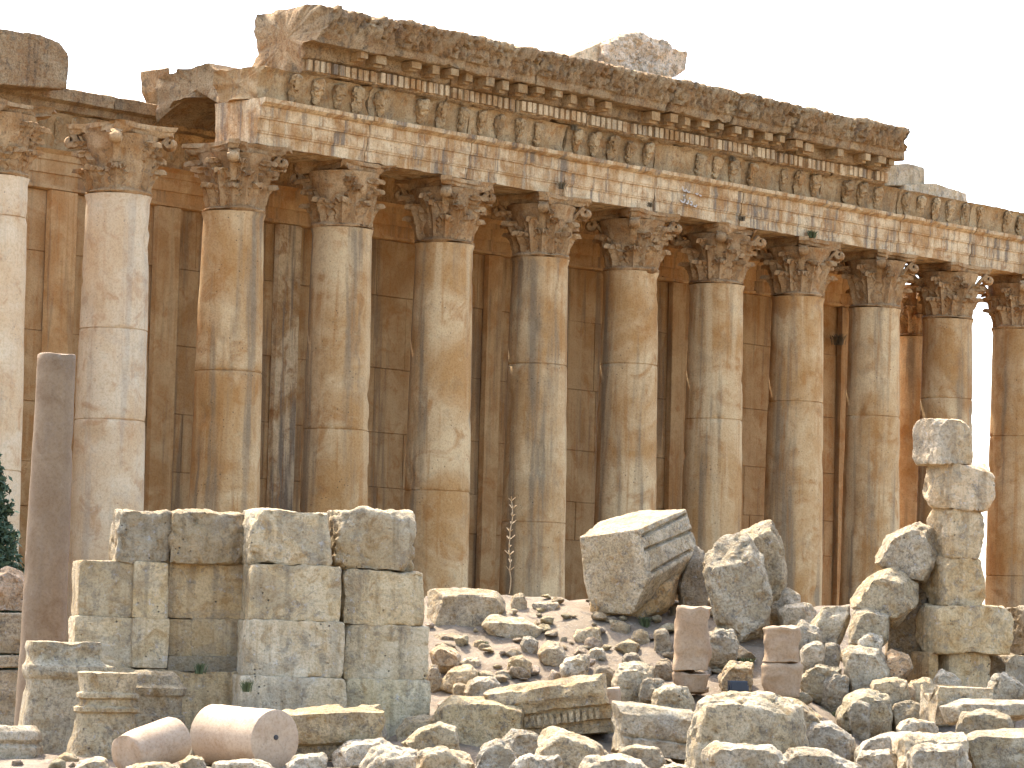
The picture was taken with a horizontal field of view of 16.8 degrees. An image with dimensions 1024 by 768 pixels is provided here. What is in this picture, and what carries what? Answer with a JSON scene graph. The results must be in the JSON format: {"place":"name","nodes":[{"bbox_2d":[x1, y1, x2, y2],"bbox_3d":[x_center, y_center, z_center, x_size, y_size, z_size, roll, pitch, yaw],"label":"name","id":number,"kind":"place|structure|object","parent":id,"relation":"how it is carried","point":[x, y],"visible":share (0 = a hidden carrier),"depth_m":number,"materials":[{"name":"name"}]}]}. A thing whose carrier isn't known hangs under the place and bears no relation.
{"place":"outdoors","nodes":[
{"label":"outdoors","id":0,"kind":"place"},
{"bbox_2d":[0,595,1023,767],"bbox_3d":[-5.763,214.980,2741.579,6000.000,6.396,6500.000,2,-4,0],"label":"ground","id":1,"kind":"structure","parent":0,"point":[647,653],"depth_m":81.49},
{"bbox_2d":[0,669,17,725],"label":"stone block","id":2,"kind":"structure","parent":1,"relation":"on","point":[8,683],"depth_m":80.87,"materials":[{"name":"stone"}]},
{"bbox_2d":[0,655,18,667],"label":"stone block","id":3,"kind":"structure","parent":2,"relation":"on","point":[9,661],"depth_m":80.93,"materials":[{"name":"stone"}]},
{"bbox_2d":[0,613,21,653],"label":"stone block","id":4,"kind":"structure","parent":3,"relation":"on","point":[10,631],"depth_m":81.18,"materials":[{"name":"stone"}]},
{"bbox_2d":[0,566,23,611],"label":"rock","id":5,"kind":"object","parent":4,"relation":"on","point":[11,587],"visible":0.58,"depth_m":81.68,"materials":[{"name":"stone"}]},
{"bbox_2d":[0,454,24,668],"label":"conifer tree","id":6,"kind":"object","parent":1,"relation":"on","point":[8,537],"visible":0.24,"depth_m":83.28,"materials":[{"name":"green plant"}]},
{"bbox_2d":[0,725,42,758],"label":"moulded block","id":7,"kind":"object","parent":1,"relation":"on","point":[19,742],"depth_m":68.60,"materials":[{"name":"stone"}]},
{"bbox_2d":[14,352,75,725],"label":"granite pillar","id":8,"kind":"structure","parent":1,"relation":"on","point":[44,607],"depth_m":79.62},
{"bbox_2d":[18,640,116,753],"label":"moulded block","id":9,"kind":"object","parent":1,"relation":"on","point":[50,671],"depth_m":71.28,"materials":[{"name":"stone"}]},
{"bbox_2d":[66,671,139,759],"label":"moulded block","id":10,"kind":"object","parent":1,"relation":"on","point":[106,709],"depth_m":69.67,"materials":[{"name":"stone"}]},
{"bbox_2d":[112,717,191,767],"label":"granite drum","id":11,"kind":"object","parent":1,"relation":"on","point":[167,739],"visible":0.89,"depth_m":66.41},
{"bbox_2d":[133,670,187,727],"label":"carved block","id":12,"kind":"structure","parent":1,"relation":"on","point":[162,694],"depth_m":72.27,"materials":[{"name":"stone"}]},
{"bbox_2d":[211,759,272,767],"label":"stone block","id":13,"kind":"object","parent":1,"relation":"on","point":[248,763],"depth_m":65.45,"materials":[{"name":"stone"}]},
{"bbox_2d":[190,704,298,767],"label":"granite drum","id":14,"kind":"object","parent":1,"relation":"on","point":[219,732],"visible":0.81,"depth_m":68.23,"materials":[{"name":"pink stone"}]},
{"bbox_2d":[68,506,430,738],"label":"ruined wall","id":15,"kind":"structure","parent":1,"relation":"on","point":[286,609],"depth_m":74.38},
{"bbox_2d":[285,752,327,767],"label":"stone block","id":16,"kind":"object","parent":1,"relation":"on","point":[315,760],"depth_m":66.46,"materials":[{"name":"stone"}]},
{"bbox_2d":[282,704,385,760],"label":"carved fragment","id":17,"kind":"object","parent":1,"relation":"on","point":[328,730],"visible":0.58,"depth_m":69.84,"materials":[{"name":"stone"}]},
{"bbox_2d":[332,737,391,767],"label":"rock","id":18,"kind":"object","parent":1,"relation":"on","point":[350,753],"visible":0.62,"depth_m":69.21,"materials":[{"name":"stone"}]},
{"bbox_2d":[359,743,417,767],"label":"rock","id":19,"kind":"object","parent":1,"relation":"on","point":[390,755],"visible":0.94,"depth_m":67.26,"materials":[{"name":"stone"}]},
{"bbox_2d":[396,714,435,741],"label":"boulder","id":20,"kind":"object","parent":1,"relation":"on","point":[408,726],"visible":0.51,"depth_m":73.78,"materials":[{"name":"stone"}]},
{"bbox_2d":[401,721,460,750],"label":"rock","id":21,"kind":"object","parent":1,"relation":"on","point":[438,733],"visible":0.63,"depth_m":71.21,"materials":[{"name":"stone"}]},
{"bbox_2d":[429,644,460,673],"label":"stone","id":22,"kind":"object","parent":1,"relation":"on","point":[445,658],"visible":0.88,"depth_m":79.20,"materials":[{"name":"stone"}]},
{"bbox_2d":[415,746,474,767],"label":"rock","id":23,"kind":"object","parent":1,"relation":"on","point":[439,757],"visible":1,"depth_m":66.69,"materials":[{"name":"stone"}]},
{"bbox_2d":[440,664,477,693],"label":"stone","id":24,"kind":"object","parent":1,"relation":"on","point":[464,673],"visible":0.66,"depth_m":78.19,"materials":[{"name":"stone"}]},
{"bbox_2d":[427,588,505,626],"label":"stone slab","id":25,"kind":"object","parent":1,"relation":"on","point":[469,607],"depth_m":83.06,"materials":[{"name":"stone"}]},
{"bbox_2d":[434,695,523,746],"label":"stone block","id":26,"kind":"object","parent":1,"relation":"on","point":[478,721],"depth_m":73.28,"materials":[{"name":"stone"}]},
{"bbox_2d":[463,676,499,696],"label":"boulder","id":27,"kind":"object","parent":1,"relation":"on","point":[478,686],"visible":0.56,"depth_m":76.99,"materials":[{"name":"stone"}]},
{"bbox_2d":[475,738,516,767],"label":"rock","id":28,"kind":"object","parent":1,"relation":"on","point":[497,753],"visible":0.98,"depth_m":66.47,"materials":[{"name":"stone"}]},
{"bbox_2d":[481,614,542,638],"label":"stone","id":29,"kind":"object","parent":1,"relation":"on","point":[511,627],"visible":0.88,"depth_m":82.30,"materials":[{"name":"stone"}]},
{"bbox_2d":[502,728,538,757],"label":"boulder","id":30,"kind":"object","parent":1,"relation":"on","point":[521,742],"visible":0.45,"depth_m":70.28,"materials":[{"name":"stone"}]},
{"bbox_2d":[509,753,562,767],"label":"rock","id":31,"kind":"object","parent":1,"relation":"on","point":[529,760],"visible":1,"depth_m":66.18,"materials":[{"name":"stone"}]},
{"bbox_2d":[483,673,613,735],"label":"fallen cornice","id":32,"kind":"structure","parent":1,"relation":"on","point":[579,704],"depth_m":73.58,"materials":[{"name":"stone"}]},
{"bbox_2d":[537,640,568,666],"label":"stone","id":33,"kind":"object","parent":1,"relation":"on","point":[552,653],"visible":0.82,"depth_m":80.18,"materials":[{"name":"stone"}]},
{"bbox_2d":[535,726,608,767],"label":"stone block","id":34,"kind":"object","parent":1,"relation":"on","point":[572,749],"depth_m":68.18,"materials":[{"name":"stone"}]},
{"bbox_2d":[559,654,589,677],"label":"boulder","id":35,"kind":"object","parent":1,"relation":"on","point":[578,664],"visible":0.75,"depth_m":78.77,"materials":[{"name":"stone"}]},
{"bbox_2d":[573,626,602,642],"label":"boulder","id":36,"kind":"object","parent":1,"relation":"on","point":[580,635],"visible":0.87,"depth_m":82.21,"materials":[{"name":"stone"}]},
{"bbox_2d":[578,753,648,767],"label":"stone block","id":37,"kind":"object","parent":1,"relation":"on","point":[618,760],"depth_m":65.95,"materials":[{"name":"stone"}]},
{"bbox_2d":[611,661,653,702],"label":"boulder","id":38,"kind":"object","parent":1,"relation":"on","point":[628,677],"visible":0.67,"depth_m":77.35,"materials":[{"name":"stone"}]},
{"bbox_2d":[590,573,679,616],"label":"boulder","id":39,"kind":"object","parent":1,"relation":"on","point":[661,601],"visible":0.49,"depth_m":83.74,"materials":[{"name":"stone"}]},
{"bbox_2d":[580,509,696,614],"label":"tilted block","id":40,"kind":"object","parent":1,"relation":"on","point":[632,562],"depth_m":83.56,"materials":[{"name":"stone"}]},
{"bbox_2d":[618,744,665,767],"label":"stone block","id":41,"kind":"object","parent":1,"relation":"on","point":[651,756],"depth_m":67.34,"materials":[{"name":"stone"}]},
{"bbox_2d":[638,677,663,703],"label":"boulder","id":42,"kind":"object","parent":1,"relation":"on","point":[648,687],"visible":0.66,"depth_m":76.97,"materials":[{"name":"stone"}]},
{"bbox_2d":[611,700,694,759],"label":"moulded block","id":43,"kind":"object","parent":1,"relation":"on","point":[664,729],"depth_m":71.34,"materials":[{"name":"stone"}]},
{"bbox_2d":[653,628,672,652],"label":"stone","id":44,"kind":"object","parent":1,"relation":"on","point":[662,641],"visible":1,"depth_m":81.25,"materials":[{"name":"stone"}]},
{"bbox_2d":[651,683,694,711],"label":"boulder","id":45,"kind":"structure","parent":1,"relation":"on","point":[672,695],"depth_m":75.98,"materials":[{"name":"stone"}]},
{"bbox_2d":[672,605,711,694],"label":"granite stub","id":46,"kind":"object","parent":1,"relation":"on","point":[692,651],"visible":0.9,"depth_m":77.83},
{"bbox_2d":[677,546,708,606],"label":"boulder","id":47,"kind":"object","parent":1,"relation":"on","point":[691,589],"visible":0.6,"depth_m":84.42,"materials":[{"name":"stone"}]},
{"bbox_2d":[708,628,738,668],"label":"boulder","id":48,"kind":"object","parent":1,"relation":"on","point":[724,643],"visible":0.76,"depth_m":80.02,"materials":[{"name":"stone"}]},
{"bbox_2d":[718,660,753,691],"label":"boulder","id":49,"kind":"object","parent":1,"relation":"on","point":[732,670],"visible":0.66,"depth_m":78.68,"materials":[{"name":"stone"}]},
{"bbox_2d":[702,532,772,642],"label":"boulder","id":50,"kind":"object","parent":1,"relation":"on","point":[737,584],"visible":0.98,"depth_m":81.94,"materials":[{"name":"stone"}]},
{"bbox_2d":[701,740,787,767],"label":"boulder","id":51,"kind":"object","parent":1,"relation":"on","point":[716,754],"visible":1,"depth_m":64.70,"materials":[{"name":"stone"}]},
{"bbox_2d":[684,690,808,767],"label":"stone block","id":52,"kind":"object","parent":1,"relation":"on","point":[759,717],"depth_m":66.94,"materials":[{"name":"stone"}]},
{"bbox_2d":[761,625,802,698],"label":"granite stub","id":53,"kind":"object","parent":1,"relation":"on","point":[781,669],"visible":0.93,"depth_m":77.42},
{"bbox_2d":[770,587,800,625],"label":"boulder","id":54,"kind":"object","parent":1,"relation":"on","point":[789,596],"visible":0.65,"depth_m":83.29,"materials":[{"name":"stone"}]},
{"bbox_2d":[740,520,786,602],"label":"boulder","id":55,"kind":"object","parent":54,"relation":"on","point":[764,535],"visible":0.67,"depth_m":83.18,"materials":[{"name":"stone"}]},
{"bbox_2d":[777,602,816,625],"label":"boulder","id":56,"kind":"object","parent":1,"relation":"on","point":[792,614],"visible":0.54,"depth_m":82.31,"materials":[{"name":"stone"}]},
{"bbox_2d":[796,619,821,662],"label":"boulder","id":57,"kind":"object","parent":1,"relation":"on","point":[810,633],"visible":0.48,"depth_m":79.77,"materials":[{"name":"stone"}]},
{"bbox_2d":[800,641,824,673],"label":"boulder","id":58,"kind":"object","parent":1,"relation":"on","point":[812,654],"visible":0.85,"depth_m":79.39,"materials":[{"name":"stone"}]},
{"bbox_2d":[800,663,841,705],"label":"boulder","id":59,"kind":"object","parent":1,"relation":"on","point":[812,680],"visible":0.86,"depth_m":78.78,"materials":[{"name":"stone"}]},
{"bbox_2d":[783,746,862,767],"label":"rock","id":60,"kind":"object","parent":1,"relation":"on","point":[806,757],"visible":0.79,"depth_m":65.29,"materials":[{"name":"stone"}]},
{"bbox_2d":[810,605,850,646],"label":"boulder","id":61,"kind":"object","parent":1,"relation":"on","point":[832,623],"visible":0.68,"depth_m":80.49,"materials":[{"name":"stone"}]},
{"bbox_2d":[806,720,855,761],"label":"rock","id":62,"kind":"object","parent":1,"relation":"on","point":[832,736],"visible":0.56,"depth_m":69.09,"materials":[{"name":"stone"}]},
{"bbox_2d":[824,642,840,666],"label":"stone","id":63,"kind":"object","parent":1,"relation":"on","point":[832,654],"visible":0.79,"depth_m":79.57,"materials":[{"name":"stone"}]},
{"bbox_2d":[821,674,849,714],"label":"boulder","id":64,"kind":"object","parent":1,"relation":"on","point":[835,689],"visible":0.83,"depth_m":78.58,"materials":[{"name":"stone"}]},
{"bbox_2d":[847,699,871,741],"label":"boulder","id":65,"kind":"object","parent":1,"relation":"on","point":[859,712],"visible":0.99,"depth_m":76.72,"materials":[{"name":"stone"}]},
{"bbox_2d":[835,688,892,737],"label":"boulder","id":66,"kind":"object","parent":1,"relation":"on","point":[881,717],"visible":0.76,"depth_m":77.00,"materials":[{"name":"stone"}]},
{"bbox_2d":[842,645,890,692],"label":"boulder","id":67,"kind":"object","parent":1,"relation":"on","point":[864,666],"visible":0.66,"depth_m":78.81,"materials":[{"name":"stone"}]},
{"bbox_2d":[848,607,889,646],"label":"boulder","id":68,"kind":"object","parent":67,"relation":"on","point":[865,620],"visible":0.71,"depth_m":79.75,"materials":[{"name":"stone"}]},
{"bbox_2d":[850,567,918,628],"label":"boulder","id":69,"kind":"object","parent":68,"relation":"on","point":[892,592],"visible":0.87,"depth_m":80.17,"materials":[{"name":"stone"}]},
{"bbox_2d":[875,521,937,583],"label":"boulder","id":70,"kind":"object","parent":69,"relation":"on","point":[910,551],"visible":0.91,"depth_m":80.69,"materials":[{"name":"stone"}]},
{"bbox_2d":[886,649,913,678],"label":"boulder","id":71,"kind":"object","parent":67,"relation":"on","point":[900,664],"visible":0.85,"depth_m":79.09,"materials":[{"name":"stone"}]},
{"bbox_2d":[855,748,897,767],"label":"rock","id":72,"kind":"object","parent":1,"relation":"on","point":[885,758],"visible":0.98,"depth_m":66.54,"materials":[{"name":"stone"}]},
{"bbox_2d":[854,731,904,758],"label":"stone block","id":73,"kind":"object","parent":1,"relation":"on","point":[882,741],"depth_m":68.69,"materials":[{"name":"stone"}]},
{"bbox_2d":[870,677,910,731],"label":"boulder","id":74,"kind":"object","parent":1,"relation":"on","point":[896,689],"visible":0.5,"depth_m":77.92,"materials":[{"name":"stone"}]},
{"bbox_2d":[892,700,919,731],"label":"boulder","id":75,"kind":"object","parent":1,"relation":"on","point":[904,710],"visible":0.53,"depth_m":77.37,"materials":[{"name":"stone"}]},
{"bbox_2d":[885,582,927,679],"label":"boulder","id":76,"kind":"object","parent":1,"relation":"on","point":[902,637],"visible":0.31,"depth_m":81.10,"materials":[{"name":"stone"}]},
{"bbox_2d":[896,718,938,733],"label":"stone block","id":77,"kind":"object","parent":1,"relation":"on","point":[915,725],"depth_m":70.35,"materials":[{"name":"stone"}]},
{"bbox_2d":[890,731,968,767],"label":"carved block","id":78,"kind":"object","parent":1,"relation":"on","point":[903,743],"depth_m":66.67,"materials":[{"name":"stone"}]},
{"bbox_2d":[906,742,971,767],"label":"boulder","id":79,"kind":"object","parent":1,"relation":"on","point":[929,755],"visible":1,"depth_m":65.12,"materials":[{"name":"stone"}]},
{"bbox_2d":[932,669,961,726],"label":"boulder","id":80,"kind":"object","parent":1,"relation":"on","point":[942,676],"visible":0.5,"depth_m":79.03,"materials":[{"name":"stone"}]},
{"bbox_2d":[919,684,992,723],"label":"hollowed block","id":81,"kind":"object","parent":1,"relation":"on","point":[934,697],"depth_m":73.47,"materials":[{"name":"stone"}]},
{"bbox_2d":[907,418,1023,687],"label":"stone pier","id":82,"kind":"structure","parent":1,"relation":"on","point":[965,635],"depth_m":80.78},
{"bbox_2d":[939,698,1023,724],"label":"stone block","id":83,"kind":"object","parent":1,"relation":"on","point":[953,710],"depth_m":72.80,"materials":[{"name":"stone"}]},
{"bbox_2d":[955,708,1013,734],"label":"stone block","id":84,"kind":"object","parent":1,"relation":"on","point":[979,719],"depth_m":69.73,"materials":[{"name":"stone"}]},
{"bbox_2d":[966,728,1023,767],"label":"stone block","id":85,"kind":"object","parent":1,"relation":"on","point":[1001,748],"depth_m":67.10,"materials":[{"name":"stone"}]},
{"bbox_2d":[987,672,1023,727],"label":"boulder","id":86,"kind":"object","parent":1,"relation":"on","point":[1005,686],"visible":0.59,"depth_m":77.78,"materials":[{"name":"stone"}]},
{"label":"temple podium","id":87,"kind":"object","parent":1,"relation":"on","visible":0},
{"bbox_2d":[0,98,56,654],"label":"temple column","id":88,"kind":"structure","parent":87,"relation":"on","point":[21,130],"depth_m":93.59,"materials":[{"name":"stone"}]},
{"bbox_2d":[64,119,177,641],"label":"temple column","id":89,"kind":"structure","parent":87,"relation":"on","point":[119,173],"depth_m":96.54,"materials":[{"name":"stone"}]},
{"bbox_2d":[182,138,291,512],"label":"temple column","id":90,"kind":"structure","parent":87,"relation":"on","point":[236,176],"depth_m":99.78,"materials":[{"name":"stone"}]},
{"bbox_2d":[290,158,395,512],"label":"temple column","id":91,"kind":"structure","parent":87,"relation":"on","point":[342,208],"depth_m":103.01,"materials":[{"name":"stone"}]},
{"bbox_2d":[212,4,1023,276],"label":"entablature","id":92,"kind":"structure","parent":91,"relation":"on","point":[410,99],"depth_m":109.91,"materials":[{"name":"stone"}]},
{"bbox_2d":[155,63,236,131],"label":"peristyle ceiling","id":93,"kind":"structure","parent":92,"relation":"attached to","point":[187,98],"depth_m":104.30,"materials":[{"name":"stone"}]},
{"bbox_2d":[556,42,602,60],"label":"stone wedge","id":94,"kind":"object","parent":92,"relation":"on","point":[590,51],"visible":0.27,"depth_m":112.03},
{"bbox_2d":[573,31,687,77],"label":"carved fragment","id":95,"kind":"object","parent":92,"relation":"on","point":[641,51],"visible":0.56,"depth_m":113.36,"materials":[{"name":"stone"}]},
{"bbox_2d":[884,164,923,186],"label":"stone block","id":96,"kind":"structure","parent":92,"relation":"on","point":[900,174],"depth_m":123.80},
{"bbox_2d":[894,183,966,201],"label":"stone slab","id":97,"kind":"structure","parent":92,"relation":"on","point":[935,189],"depth_m":124.96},
{"bbox_2d":[0,88,852,654],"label":"temple cella","id":98,"kind":"structure","parent":87,"relation":"on","point":[56,228],"depth_m":112.92,"materials":[{"name":"brown stone"}]},
{"bbox_2d":[0,29,68,90],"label":"cornice fragment","id":99,"kind":"object","parent":98,"relation":"on","point":[33,62],"visible":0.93,"depth_m":100.92,"materials":[{"name":"stone"}]},
{"bbox_2d":[140,67,169,104],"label":"stone block","id":100,"kind":"structure","parent":98,"relation":"on","point":[149,79],"depth_m":106.02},
{"bbox_2d":[394,175,495,597],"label":"temple column","id":101,"kind":"structure","parent":87,"relation":"on","point":[447,211],"depth_m":106.12,"materials":[{"name":"stone"}]},
{"bbox_2d":[492,191,591,598],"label":"temple column","id":102,"kind":"structure","parent":87,"relation":"on","point":[541,227],"depth_m":109.29,"materials":[{"name":"stone"}]},
{"bbox_2d":[585,207,681,524],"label":"temple column","id":103,"kind":"structure","parent":87,"relation":"on","point":[631,241],"depth_m":112.61,"materials":[{"name":"stone"}]},
{"bbox_2d":[668,222,766,578],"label":"temple column","id":104,"kind":"structure","parent":87,"relation":"on","point":[718,265],"depth_m":115.77,"materials":[{"name":"stone"}]},
{"bbox_2d":[753,236,844,606],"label":"temple column","id":105,"kind":"structure","parent":87,"relation":"on","point":[798,278],"depth_m":118.94,"materials":[{"name":"stone"}]},
{"bbox_2d":[830,249,918,605],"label":"temple column","id":106,"kind":"structure","parent":87,"relation":"on","point":[877,280],"depth_m":122.15,"materials":[{"name":"stone"}]},
{"bbox_2d":[899,284,922,528],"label":"temple column","id":107,"kind":"structure","parent":87,"relation":"on","point":[911,340],"depth_m":132.55,"materials":[{"name":"stone"}]},
{"bbox_2d":[905,262,993,582],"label":"temple column","id":108,"kind":"structure","parent":87,"relation":"on","point":[949,292],"depth_m":125.54,"materials":[{"name":"stone"}]},
{"bbox_2d":[978,273,1023,607],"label":"temple column","id":109,"kind":"structure","parent":87,"relation":"on","point":[1003,298],"depth_m":128.47,"materials":[{"name":"stone"}]},
{"bbox_2d":[0,0,1023,603],"label":"sky","id":110,"kind":"structure","parent":0,"point":[950,73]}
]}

